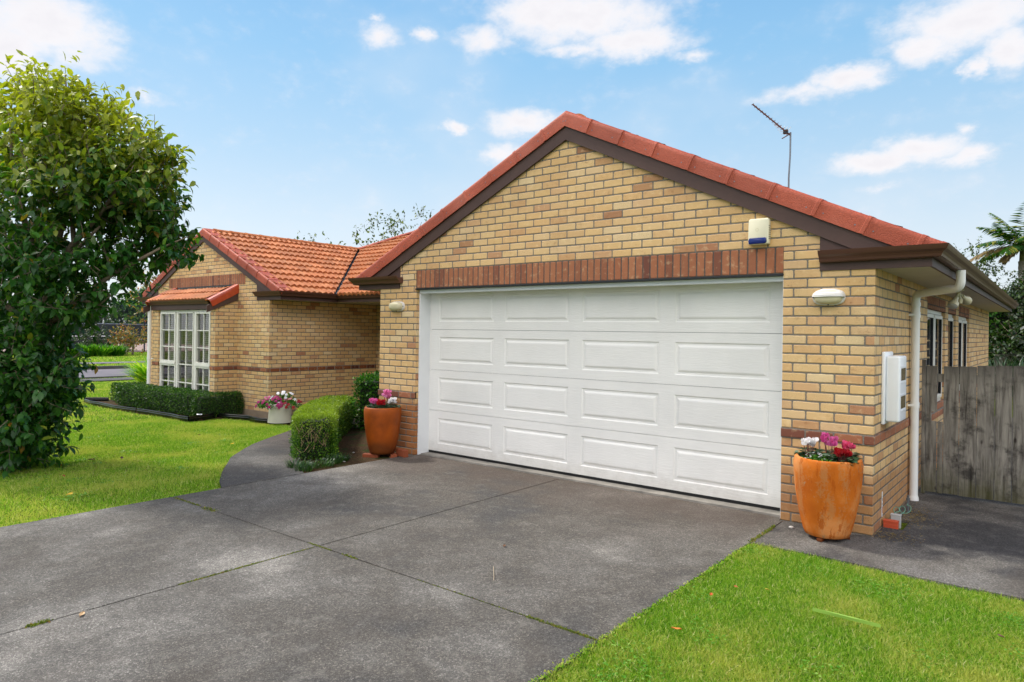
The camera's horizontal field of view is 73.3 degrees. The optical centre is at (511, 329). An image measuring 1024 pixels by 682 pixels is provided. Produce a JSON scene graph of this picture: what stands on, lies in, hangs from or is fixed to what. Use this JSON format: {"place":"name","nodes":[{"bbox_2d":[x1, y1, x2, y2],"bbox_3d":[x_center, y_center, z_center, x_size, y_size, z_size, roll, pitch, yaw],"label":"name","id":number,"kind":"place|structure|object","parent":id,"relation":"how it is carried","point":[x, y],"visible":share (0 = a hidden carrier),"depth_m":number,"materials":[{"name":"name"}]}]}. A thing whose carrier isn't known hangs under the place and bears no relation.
{"place":"outdoors","nodes":[
{"label":"outdoors","id":0,"kind":"place"},
{"bbox_2d":[3,343,146,351],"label":"tennis court","id":1,"kind":"object","parent":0,"point":[140,346],"depth_m":65.34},
{"bbox_2d":[1,335,112,344],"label":"tennis net","id":2,"kind":"object","parent":1,"relation":"on","point":[84,337],"depth_m":67.67,"materials":[{"name":"white paint"}]},
{"bbox_2d":[16,323,147,342],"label":"court back fence","id":3,"kind":"object","parent":1,"relation":"on","point":[124,328],"visible":0.02,"depth_m":83.46,"materials":[{"name":"grey metal"}]},
{"bbox_2d":[13,352,146,362],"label":"lawn grass","id":4,"kind":"structure","parent":0,"point":[139,356],"depth_m":43.24,"materials":[{"name":"green plant"}]},
{"bbox_2d":[79,368,135,376],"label":"road","id":5,"kind":"structure","parent":0,"point":[105,372],"depth_m":29.32,"materials":[{"name":"grey asphalt"}]},
{"bbox_2d":[80,377,134,381],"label":"street footpath","id":6,"kind":"structure","parent":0,"point":[112,379],"depth_m":25.80,"materials":[{"name":"grey concrete"}]},
{"bbox_2d":[61,379,156,424],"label":"lawn grass","id":7,"kind":"structure","parent":0,"point":[104,385],"depth_m":15.66,"materials":[{"name":"green plant"}]},
{"bbox_2d":[74,362,144,366],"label":"lawn grass","id":8,"kind":"structure","parent":0,"point":[116,364],"depth_m":35.64,"materials":[{"name":"green plant"}]},
{"bbox_2d":[81,361,145,363],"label":"footpath","id":9,"kind":"structure","parent":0,"point":[112,362],"depth_m":37.45,"materials":[{"name":"concrete"}]},
{"bbox_2d":[0,416,291,526],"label":"lawn grass","id":10,"kind":"structure","parent":0,"point":[174,438],"depth_m":8.85,"materials":[{"name":"green plant"}]},
{"bbox_2d":[0,497,316,634],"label":"driveway","id":11,"kind":"structure","parent":0,"point":[55,568],"depth_m":5.19,"materials":[{"name":"concrete"}]},
{"bbox_2d":[219,416,359,487],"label":"garden path","id":12,"kind":"structure","parent":0,"point":[243,466],"depth_m":8.71,"materials":[{"name":"concrete"}]},
{"bbox_2d":[0,547,596,681],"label":"driveway","id":13,"kind":"structure","parent":0,"point":[317,614],"depth_m":3.83,"materials":[{"name":"concrete"}]},
{"bbox_2d":[299,428,398,472],"bbox_3d":[-1.752,1.851,11.656,3.220,0.230,6.410,1,0,39],"label":"planting bed","id":14,"kind":"object","parent":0,"point":[352,439],"visible":0.15,"depth_m":9.75,"materials":[{"name":"soil"}]},
{"bbox_2d":[284,457,305,467],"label":"grassy tuft","id":15,"kind":"object","parent":14,"relation":"on","point":[290,463],"visible":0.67,"depth_m":8.55,"materials":[{"name":"green plant"}]},
{"bbox_2d":[291,460,317,471],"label":"grassy tuft","id":16,"kind":"object","parent":14,"relation":"on","point":[303,468],"visible":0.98,"depth_m":8.32,"materials":[{"name":"green plant"}]},
{"bbox_2d":[296,458,320,468],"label":"grassy tuft","id":17,"kind":"object","parent":14,"relation":"on","point":[311,464],"visible":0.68,"depth_m":8.53,"materials":[{"name":"green plant"}]},
{"bbox_2d":[288,394,354,458],"bbox_3d":[-2.987,1.444,10.998,0.780,0.790,4.337,1,0,-10],"label":"path hedge","id":18,"kind":"object","parent":14,"relation":"on","point":[330,415],"visible":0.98,"depth_m":9.10,"materials":[{"name":"green plant"}]},
{"bbox_2d":[296,424,328,452],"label":"dead twigs","id":19,"kind":"object","parent":18,"relation":"on","point":[311,438],"visible":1,"depth_m":8.94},
{"bbox_2d":[314,456,334,467],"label":"grassy tuft","id":20,"kind":"object","parent":14,"relation":"on","point":[327,463],"visible":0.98,"depth_m":8.65,"materials":[{"name":"green plant"}]},
{"bbox_2d":[259,445,389,472],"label":"leaf litter","id":21,"kind":"object","parent":14,"relation":"on","point":[344,455],"visible":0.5,"depth_m":9.33,"materials":[{"name":"brown plant"}]},
{"bbox_2d":[321,453,349,464],"bbox_3d":[-2.277,1.657,8.852,0.391,0.121,0.351,1,0,23],"label":"grassy tuft","id":22,"kind":"object","parent":14,"relation":"on","point":[337,461],"visible":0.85,"depth_m":8.85,"materials":[{"name":"green plant"}]},
{"bbox_2d":[330,452,349,461],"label":"grassy tuft","id":23,"kind":"object","parent":14,"relation":"on","point":[345,459],"visible":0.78,"depth_m":8.99,"materials":[{"name":"green plant"}]},
{"bbox_2d":[350,370,378,430],"bbox_3d":[-2.132,1.258,12.554,1.611,1.150,1.039,1,0,20],"label":"glossy shrub","id":24,"kind":"object","parent":14,"relation":"on","point":[368,387],"visible":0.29,"depth_m":12.40,"materials":[{"name":"green plant"}]},
{"bbox_2d":[363,453,379,457],"bbox_3d":[-1.910,1.712,9.336,0.220,0.060,0.090,1,0,9],"label":"loose brick","id":25,"kind":"object","parent":14,"relation":"on","point":[369,455],"visible":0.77,"depth_m":9.29,"materials":[{"name":"red brick"}]},
{"bbox_2d":[364,406,401,454],"bbox_3d":[-1.769,1.366,9.395,0.509,0.630,0.509,1,0,39],"label":"terracotta pot","id":26,"kind":"object","parent":25,"relation":"on","point":[382,427],"visible":0.92,"depth_m":9.20,"materials":[{"name":"ceramic"}]},
{"bbox_2d":[366,398,380,407],"bbox_3d":[-1.890,1.013,9.431,0.245,0.167,0.262,1,0,-9],"label":"cyclamen","id":27,"kind":"object","parent":26,"relation":"on","point":[373,401],"visible":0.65,"depth_m":9.38,"materials":[{"name":"pink plant"}]},
{"bbox_2d":[374,399,388,408],"bbox_3d":[-1.774,1.018,9.329,0.231,0.160,0.243,1,0,39],"label":"cyclamen","id":28,"kind":"object","parent":26,"relation":"on","point":[381,403],"visible":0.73,"depth_m":9.30,"materials":[{"name":"red plant"}]},
{"bbox_2d":[379,389,393,407],"bbox_3d":[-1.734,0.959,9.470,0.276,0.292,0.285,1,0,39],"label":"cyclamen","id":29,"kind":"object","parent":26,"relation":"in","point":[387,394],"visible":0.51,"depth_m":9.43,"materials":[{"name":"pink plant"}]},
{"bbox_2d":[385,397,400,407],"bbox_3d":[-1.627,1.007,9.352,0.246,0.183,0.255,1,0,39],"label":"cyclamen","id":30,"kind":"object","parent":26,"relation":"on","point":[391,400],"visible":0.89,"depth_m":9.33,"materials":[{"name":"white plant"}]},
{"bbox_2d":[173,455,557,546],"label":"driveway","id":31,"kind":"structure","parent":0,"point":[323,507],"depth_m":7.11,"materials":[{"name":"concrete"}]},
{"bbox_2d":[396,448,407,457],"bbox_3d":[-1.494,1.672,9.351,0.070,0.095,0.220,1,0,-39],"label":"loose brick","id":32,"kind":"object","parent":31,"relation":"on","point":[400,452],"visible":0.91,"depth_m":9.29,"materials":[{"name":"brick"}]},
{"bbox_2d":[0,352,1022,681],"bbox_3d":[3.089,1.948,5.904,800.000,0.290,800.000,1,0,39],"label":"ground","id":33,"kind":"structure","parent":0,"point":[420,454],"depth_m":6.85,"materials":[{"name":"green plant"}]},
{"bbox_2d":[25,618,52,627],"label":"joint weeds","id":34,"kind":"object","parent":33,"relation":"on","point":[30,625],"visible":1,"depth_m":3.94,"materials":[{"name":"green plant"}]},
{"bbox_2d":[58,343,81,355],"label":"strappy clump","id":35,"kind":"object","parent":33,"relation":"on","point":[73,352],"visible":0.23,"depth_m":44.70,"materials":[{"name":"green plant"}]},
{"bbox_2d":[1,301,147,351],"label":"chain link fence","id":36,"kind":"object","parent":33,"relation":"on","point":[144,348],"depth_m":53.49,"materials":[{"name":"grey"}]},
{"bbox_2d":[54,290,113,322],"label":"hedge tree","id":37,"kind":"object","parent":33,"relation":"on","point":[71,300],"visible":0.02,"depth_m":86.56,"materials":[{"name":"green plant"}]},
{"bbox_2d":[73,342,100,356],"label":"strappy clump","id":38,"kind":"object","parent":33,"relation":"on","point":[88,351],"visible":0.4,"depth_m":45.14,"materials":[{"name":"green plant"}]},
{"bbox_2d":[71,323,120,346],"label":"street shrub","id":39,"kind":"object","parent":33,"relation":"on","point":[95,333],"visible":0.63,"depth_m":48.05,"materials":[{"name":"green plant"}]},
{"bbox_2d":[71,375,130,378],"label":"kerb","id":40,"kind":"structure","parent":33,"relation":"on","point":[103,377],"depth_m":26.84,"materials":[{"name":"grey concrete"}]},
{"bbox_2d":[0,49,203,478],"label":"tree","id":41,"kind":"object","parent":33,"relation":"on","point":[73,158],"visible":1,"depth_m":8.39,"materials":[{"name":"green plant"}]},
{"bbox_2d":[87,342,116,356],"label":"strappy clump","id":42,"kind":"object","parent":33,"relation":"on","point":[102,352],"visible":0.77,"depth_m":45.52,"materials":[{"name":"green plant"}]},
{"bbox_2d":[74,365,141,369],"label":"kerb","id":43,"kind":"structure","parent":33,"relation":"on","point":[111,367],"depth_m":32.33,"materials":[{"name":"grey concrete"}]},
{"bbox_2d":[0,487,218,526],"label":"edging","id":44,"kind":"object","parent":33,"relation":"on","point":[106,507],"visible":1,"depth_m":6.46,"materials":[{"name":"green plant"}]},
{"bbox_2d":[84,399,136,412],"bbox_3d":[-10.010,1.855,16.885,3.939,0.196,0.182,1,0,43],"label":"lawn edging","id":45,"kind":"object","parent":33,"relation":"on","point":[113,407],"visible":0.81,"depth_m":16.35,"materials":[{"name":"black plastic"}]},
{"bbox_2d":[101,343,131,355],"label":"strappy clump","id":46,"kind":"object","parent":33,"relation":"on","point":[120,350],"visible":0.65,"depth_m":46.46,"materials":[{"name":"green plant"}]},
{"bbox_2d":[4,443,228,485],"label":"leaf litter","id":47,"kind":"object","parent":33,"relation":"on","point":[87,464],"visible":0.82,"depth_m":8.81,"materials":[{"name":"brown plant"}]},
{"bbox_2d":[103,285,147,323],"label":"hedge tree","id":48,"kind":"object","parent":33,"relation":"on","point":[135,303],"visible":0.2,"depth_m":90.16,"materials":[{"name":"green plant"}]},
{"bbox_2d":[107,318,147,354],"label":"street shrub","id":49,"kind":"object","parent":33,"relation":"on","point":[130,337],"visible":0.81,"depth_m":48.67,"materials":[{"name":"brown plant"}]},
{"bbox_2d":[118,355,146,381],"bbox_3d":[-11.709,1.367,23.059,2.893,1.109,3.054,1,0,39],"label":"lime plant","id":50,"kind":"object","parent":33,"relation":"on","point":[140,373],"visible":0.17,"depth_m":22.33,"materials":[{"name":"green plant"}]},
{"bbox_2d":[127,264,159,322],"bbox_3d":[-12.798,-0.359,25.050,2.487,4.553,2.233,1,0,-20],"label":"garden tree","id":51,"kind":"object","parent":33,"relation":"on","point":[133,298],"visible":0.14,"depth_m":25.00,"materials":[{"name":"green plant"}]},
{"bbox_2d":[94,400,290,424],"bbox_3d":[-7.449,1.972,16.719,8.120,0.195,3.200,1,0,39],"label":"hedge bed","id":52,"kind":"object","parent":33,"relation":"on","point":[112,402],"visible":0.12,"depth_m":15.89,"materials":[{"name":"soil"}]},
{"bbox_2d":[85,397,108,400],"bbox_3d":[-11.070,1.869,18.342,0.609,0.147,0.039,1,0,-5],"label":"lawn edging","id":53,"kind":"object","parent":52,"relation":"on","point":[98,398],"visible":0.73,"depth_m":18.34,"materials":[{"name":"black plastic"}]},
{"bbox_2d":[109,380,183,399],"bbox_3d":[-9.585,1.626,18.299,2.352,0.577,1.012,1,0,17],"label":"box hedge","id":54,"kind":"object","parent":52,"relation":"on","point":[113,387],"visible":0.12,"depth_m":18.31,"materials":[{"name":"green plant"}]},
{"bbox_2d":[114,382,208,415],"bbox_3d":[-8.294,1.591,16.167,3.823,0.639,0.630,1,0,39],"label":"box hedge","id":55,"kind":"object","parent":52,"relation":"on","point":[168,398],"visible":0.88,"depth_m":15.83,"materials":[{"name":"green plant"}]},
{"bbox_2d":[137,408,188,421],"bbox_3d":[-7.555,1.848,14.834,2.341,0.155,0.064,1,0,39],"label":"lawn edging","id":56,"kind":"object","parent":52,"relation":"on","point":[165,415],"visible":0.84,"depth_m":14.79,"materials":[{"name":"black plastic"}]},
{"bbox_2d":[188,412,224,421],"bbox_3d":[-6.449,1.857,14.683,0.069,0.142,1.193,1,0,20],"label":"lawn edging","id":57,"kind":"object","parent":52,"relation":"on","point":[202,417],"visible":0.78,"depth_m":14.45,"materials":[{"name":"black plastic"}]},
{"bbox_2d":[189,390,243,416],"bbox_3d":[-6.460,1.598,15.045,0.525,0.569,1.141,1,0,42],"label":"box hedge","id":58,"kind":"object","parent":52,"relation":"on","point":[222,403],"visible":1,"depth_m":14.93,"materials":[{"name":"green plant"}]},
{"bbox_2d":[267,403,291,423],"bbox_3d":[-4.737,1.697,14.053,0.490,0.385,0.490,1,0,39],"label":"white pot","id":59,"kind":"object","parent":52,"relation":"on","point":[282,415],"visible":0.69,"depth_m":13.86,"materials":[{"name":"ceramic"}]},
{"bbox_2d":[255,396,286,409],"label":"impatiens","id":60,"kind":"object","parent":59,"relation":"in","point":[264,402],"visible":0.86,"depth_m":13.89,"materials":[{"name":"pink plant"}]},
{"bbox_2d":[269,391,298,404],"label":"impatiens","id":61,"kind":"object","parent":59,"relation":"in","point":[286,396],"visible":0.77,"depth_m":14.07,"materials":[{"name":"white plant"}]},
{"bbox_2d":[282,398,302,408],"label":"impatiens","id":62,"kind":"object","parent":59,"relation":"in","point":[292,402],"visible":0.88,"depth_m":13.96,"materials":[{"name":"red plant"}]},
{"bbox_2d":[178,560,263,584],"bbox_3d":[-2.025,1.700,4.806,0.050,0.027,0.630,1,0,39],"label":"driveway joint","id":63,"kind":"object","parent":33,"relation":"on","point":[221,572],"visible":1,"depth_m":4.79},
{"bbox_2d":[218,413,280,424],"bbox_3d":[-5.527,1.866,14.367,1.954,0.146,0.147,1,0,32],"label":"lawn edging","id":64,"kind":"object","parent":33,"relation":"on","point":[245,417],"visible":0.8,"depth_m":14.48,"materials":[{"name":"black plastic"}]},
{"bbox_2d":[322,204,433,245],"bbox_3d":[-4.536,-1.367,23.865,4.054,6.187,1.599,1,0,-7],"label":"garden tree","id":65,"kind":"object","parent":33,"relation":"on","point":[381,234],"visible":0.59,"depth_m":23.83,"materials":[{"name":"green plant"}]},
{"bbox_2d":[417,579,524,614],"bbox_3d":[-0.279,1.723,4.434,0.950,0.021,0.031,1,0,39],"label":"driveway joint","id":66,"kind":"object","parent":33,"relation":"on","point":[472,597],"visible":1,"depth_m":4.43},
{"bbox_2d":[525,615,596,640],"bbox_3d":[0.284,1.728,3.983,0.521,0.028,0.054,1,0,39],"label":"driveway joint","id":67,"kind":"object","parent":33,"relation":"on","point":[569,630],"visible":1,"depth_m":3.98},
{"bbox_2d":[136,111,1018,536],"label":"brick house","id":68,"kind":"structure","parent":33,"relation":"on","point":[580,295],"depth_m":7.81,"materials":[{"name":"brick"}]},
{"bbox_2d":[159,310,210,392],"bbox_3d":[-7.600,0.608,16.130,2.485,2.135,0.230,1,0,39],"label":"window","id":69,"kind":"structure","parent":68,"relation":"in","point":[175,361],"depth_m":16.25,"materials":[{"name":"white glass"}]},
{"bbox_2d":[389,301,404,310],"bbox_3d":[-1.632,-0.328,9.632,0.286,0.140,0.093,1,0,39],"label":"wall lamp","id":70,"kind":"object","parent":68,"relation":"attached to","point":[397,306],"visible":1,"depth_m":9.58,"materials":[{"name":"plastic"}]},
{"bbox_2d":[428,282,782,510],"bbox_3d":[0.773,0.538,8.118,4.883,2.381,0.052,1,0,39],"label":"garage door","id":71,"kind":"structure","parent":68,"relation":"in","point":[677,389],"depth_m":7.72,"materials":[{"name":"white metal"}]},
{"bbox_2d":[748,218,770,245],"bbox_3d":[2.335,-0.926,6.495,0.198,0.246,0.078,1,0,39],"label":"alarm box","id":72,"kind":"object","parent":68,"relation":"attached to","point":[759,231],"visible":1,"depth_m":6.47,"materials":[{"name":"beige plastic"}]},
{"bbox_2d":[752,103,790,187],"bbox_3d":[3.580,-2.314,9.509,0.548,1.610,0.147,1,0,3],"label":"tv aerial","id":73,"kind":"object","parent":68,"relation":"attached to","point":[784,131],"visible":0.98,"depth_m":9.49,"materials":[{"name":"grey metal"}]},
{"bbox_2d":[812,289,845,304],"bbox_3d":[2.797,-0.291,6.096,0.270,0.145,0.109,1,0,39],"label":"wall lamp","id":74,"kind":"object","parent":68,"relation":"attached to","point":[829,297],"visible":1,"depth_m":6.06,"materials":[{"name":"plastic"}]},
{"bbox_2d":[881,351,905,424],"bbox_3d":[3.475,0.524,6.249,0.149,0.650,0.390,1,0,39],"label":"meter box","id":75,"kind":"object","parent":68,"relation":"attached to","point":[893,388],"visible":1,"depth_m":6.13,"materials":[{"name":"white plastic"}]},
{"bbox_2d":[900,393,905,411],"bbox_3d":[3.527,0.653,6.200,0.004,0.150,0.260,1,0,39],"label":"window","id":76,"kind":"structure","parent":75,"relation":"in","point":[902,397],"depth_m":6.20,"materials":[{"name":"white metal"}]},
{"bbox_2d":[901,366,905,382],"bbox_3d":[3.530,0.403,6.201,0.004,0.150,0.260,1,0,39],"label":"window","id":77,"kind":"structure","parent":75,"relation":"in","point":[903,370],"depth_m":6.19,"materials":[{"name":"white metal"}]},
{"bbox_2d":[927,309,942,420],"bbox_3d":[5.466,0.432,8.929,0.145,1.378,1.660,1,0,39],"label":"window","id":78,"kind":"structure","parent":68,"relation":"in","point":[934,318],"depth_m":9.05,"materials":[{"name":"metal"}]},
{"bbox_2d":[948,314,952,365],"bbox_3d":[6.450,0.378,10.204,0.075,1.237,0.920,1,0,39],"label":"window","id":79,"kind":"structure","parent":68,"relation":"in","point":[950,320],"depth_m":10.40,"materials":[{"name":"metal"}]},
{"bbox_2d":[947,289,971,308],"bbox_3d":[5.503,-0.368,8.439,0.564,0.246,0.136,1,0,-40],"label":"security light","id":80,"kind":"object","parent":68,"relation":"attached to","point":[957,300],"visible":0.85,"depth_m":8.34,"materials":[{"name":"plastic"}]},
{"bbox_2d":[958,316,966,398],"bbox_3d":[7.487,0.468,11.468,0.145,1.378,1.610,1,0,39],"label":"window","id":81,"kind":"structure","parent":68,"relation":"in","point":[962,331],"depth_m":11.51,"materials":[{"name":"metal"}]},
{"bbox_2d":[421,452,779,516],"bbox_3d":[0.703,1.788,8.063,4.865,0.120,0.195,1,0,39],"label":"garage threshold","id":82,"kind":"object","parent":33,"relation":"on","point":[650,491],"visible":0.36,"depth_m":7.62,"materials":[{"name":"concrete"}]},
{"bbox_2d":[528,544,751,681],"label":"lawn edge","id":83,"kind":"object","parent":33,"relation":"on","point":[646,611],"visible":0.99,"depth_m":4.16,"materials":[{"name":"green plant"}]},
{"bbox_2d":[748,525,775,541],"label":"joint weeds","id":84,"kind":"object","parent":33,"relation":"on","point":[762,533],"visible":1,"depth_m":5.92,"materials":[{"name":"green plant"}]},
{"bbox_2d":[890,513,901,528],"bbox_3d":[3.520,1.759,6.305,0.085,0.142,0.054,1,0,39],"label":"junction box","id":85,"kind":"object","parent":33,"relation":"on","point":[895,516],"visible":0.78,"depth_m":6.28,"materials":[{"name":"grey plastic"}]},
{"bbox_2d":[953,236,1016,291],"bbox_3d":[15.834,-0.592,23.271,2.411,5.212,2.893,1,0,39],"label":"garden tree","id":86,"kind":"object","parent":33,"relation":"on","point":[993,270],"visible":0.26,"depth_m":23.04,"materials":[{"name":"green plant"}]},
{"bbox_2d":[969,203,1023,282],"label":"palm tree","id":87,"kind":"object","parent":33,"relation":"on","point":[1016,247],"visible":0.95,"depth_m":22.00,"materials":[{"name":"green plant"}]},
{"bbox_2d":[988,270,1023,365],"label":"leafy bush","id":88,"kind":"object","parent":33,"relation":"on","point":[1017,295],"visible":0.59,"depth_m":19.57,"materials":[{"name":"green plant"}]},
{"bbox_2d":[988,311,1023,365],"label":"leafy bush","id":89,"kind":"object","parent":33,"relation":"on","point":[1001,317],"visible":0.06,"depth_m":20.55,"materials":[{"name":"green plant"}]},
{"bbox_2d":[988,354,1023,396],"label":"lavender bush","id":90,"kind":"object","parent":33,"relation":"on","point":[1003,363],"visible":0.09,"depth_m":18.44,"materials":[{"name":"green plant"}]},
{"bbox_2d":[994,354,1023,365],"bbox_3d":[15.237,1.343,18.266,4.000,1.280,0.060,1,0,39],"label":"hedge","id":91,"kind":"object","parent":33,"relation":"on","point":[996,362],"visible":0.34,"depth_m":19.34,"materials":[{"name":"green plant"}]},
{"bbox_2d":[0,0,1023,321],"label":"sky","id":92,"kind":"structure","parent":0,"point":[312,117],"materials":[{"name":"blue"}]},
{"bbox_2d":[321,479,781,640],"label":"driveway","id":93,"kind":"structure","parent":0,"point":[595,561],"depth_m":5.45,"materials":[{"name":"concrete"}]},
{"bbox_2d":[537,542,1023,681],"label":"lawn grass","id":94,"kind":"structure","parent":0,"point":[890,614],"depth_m":4.00,"materials":[{"name":"green plant"}]},
{"bbox_2d":[813,608,880,627],"bbox_3d":[1.961,1.691,4.044,0.368,0.020,0.015,1,0,39],"label":"flax leaf","id":95,"kind":"object","parent":94,"relation":"on","point":[847,617],"visible":1,"depth_m":4.04,"materials":[{"name":"green plant"}]},
{"bbox_2d":[751,493,1023,600],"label":"side path","id":96,"kind":"structure","parent":0,"point":[972,545],"depth_m":5.65,"materials":[{"name":"concrete"}]},
{"bbox_2d":[793,452,863,541],"bbox_3d":[2.682,1.424,5.851,0.544,0.683,0.544,1,0,39],"label":"terracotta pot","id":97,"kind":"object","parent":96,"relation":"on","point":[828,494],"visible":0.91,"depth_m":5.65,"materials":[{"name":"ceramic"}]},
{"bbox_2d":[793,437,822,459],"bbox_3d":[2.573,1.026,5.966,0.258,0.194,0.261,1,0,39],"label":"cyclamen","id":98,"kind":"object","parent":97,"relation":"on","point":[807,441],"visible":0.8,"depth_m":5.95,"materials":[{"name":"white plant"}]},
{"bbox_2d":[803,452,833,461],"bbox_3d":[2.578,1.081,5.790,0.276,0.087,0.278,1,0,39],"label":"alyssum","id":99,"kind":"object","parent":97,"relation":"on","point":[814,457],"visible":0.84,"depth_m":5.76,"materials":[{"name":"green plant"}]},
{"bbox_2d":[810,432,845,461],"bbox_3d":[2.710,0.999,5.881,0.304,0.248,0.303,1,0,39],"label":"cyclamen","id":100,"kind":"object","parent":97,"relation":"in","point":[831,441],"visible":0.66,"depth_m":5.86,"materials":[{"name":"pink plant"}]},
{"bbox_2d":[823,447,858,465],"bbox_3d":[2.737,1.048,5.705,0.277,0.148,0.284,1,0,39],"label":"cyclamen","id":101,"kind":"object","parent":97,"relation":"on","point":[847,453],"visible":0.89,"depth_m":5.67,"materials":[{"name":"red plant"}]},
{"bbox_2d":[835,440,861,460],"bbox_3d":[2.833,1.029,5.800,0.237,0.197,0.255,1,0,39],"label":"cyclamen","id":102,"kind":"object","parent":97,"relation":"on","point":[847,444],"visible":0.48,"depth_m":5.78,"materials":[{"name":"pink plant"}]},
{"bbox_2d":[883,518,898,528],"bbox_3d":[3.409,1.775,6.188,0.121,0.126,0.066,1,0,39],"label":"drain box","id":103,"kind":"object","parent":96,"relation":"on","point":[890,523],"visible":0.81,"depth_m":6.17,"materials":[{"name":"orange plastic"}]},
{"bbox_2d":[870,528,924,541],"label":"straw litter","id":104,"kind":"object","parent":96,"relation":"on","point":[892,534],"visible":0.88,"depth_m":5.91,"materials":[{"name":"brown plant"}]},
{"bbox_2d":[893,504,910,513],"bbox_3d":[3.736,1.738,6.598,0.311,0.095,0.082,1,0,-28],"label":"coiled wire","id":105,"kind":"object","parent":96,"relation":"on","point":[900,511],"visible":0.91,"depth_m":6.59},
{"bbox_2d":[897,507,942,528],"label":"straw litter","id":106,"kind":"object","parent":96,"relation":"on","point":[915,516],"visible":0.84,"depth_m":6.56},
{"bbox_2d":[918,416,1023,507],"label":"back path","id":107,"kind":"structure","parent":0,"point":[970,498],"depth_m":7.49,"materials":[{"name":"concrete"}]},
{"bbox_2d":[921,359,1023,504],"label":"paling fence","id":108,"kind":"object","parent":107,"relation":"on","point":[984,469],"visible":1,"depth_m":7.28,"materials":[{"name":"grey wood"}]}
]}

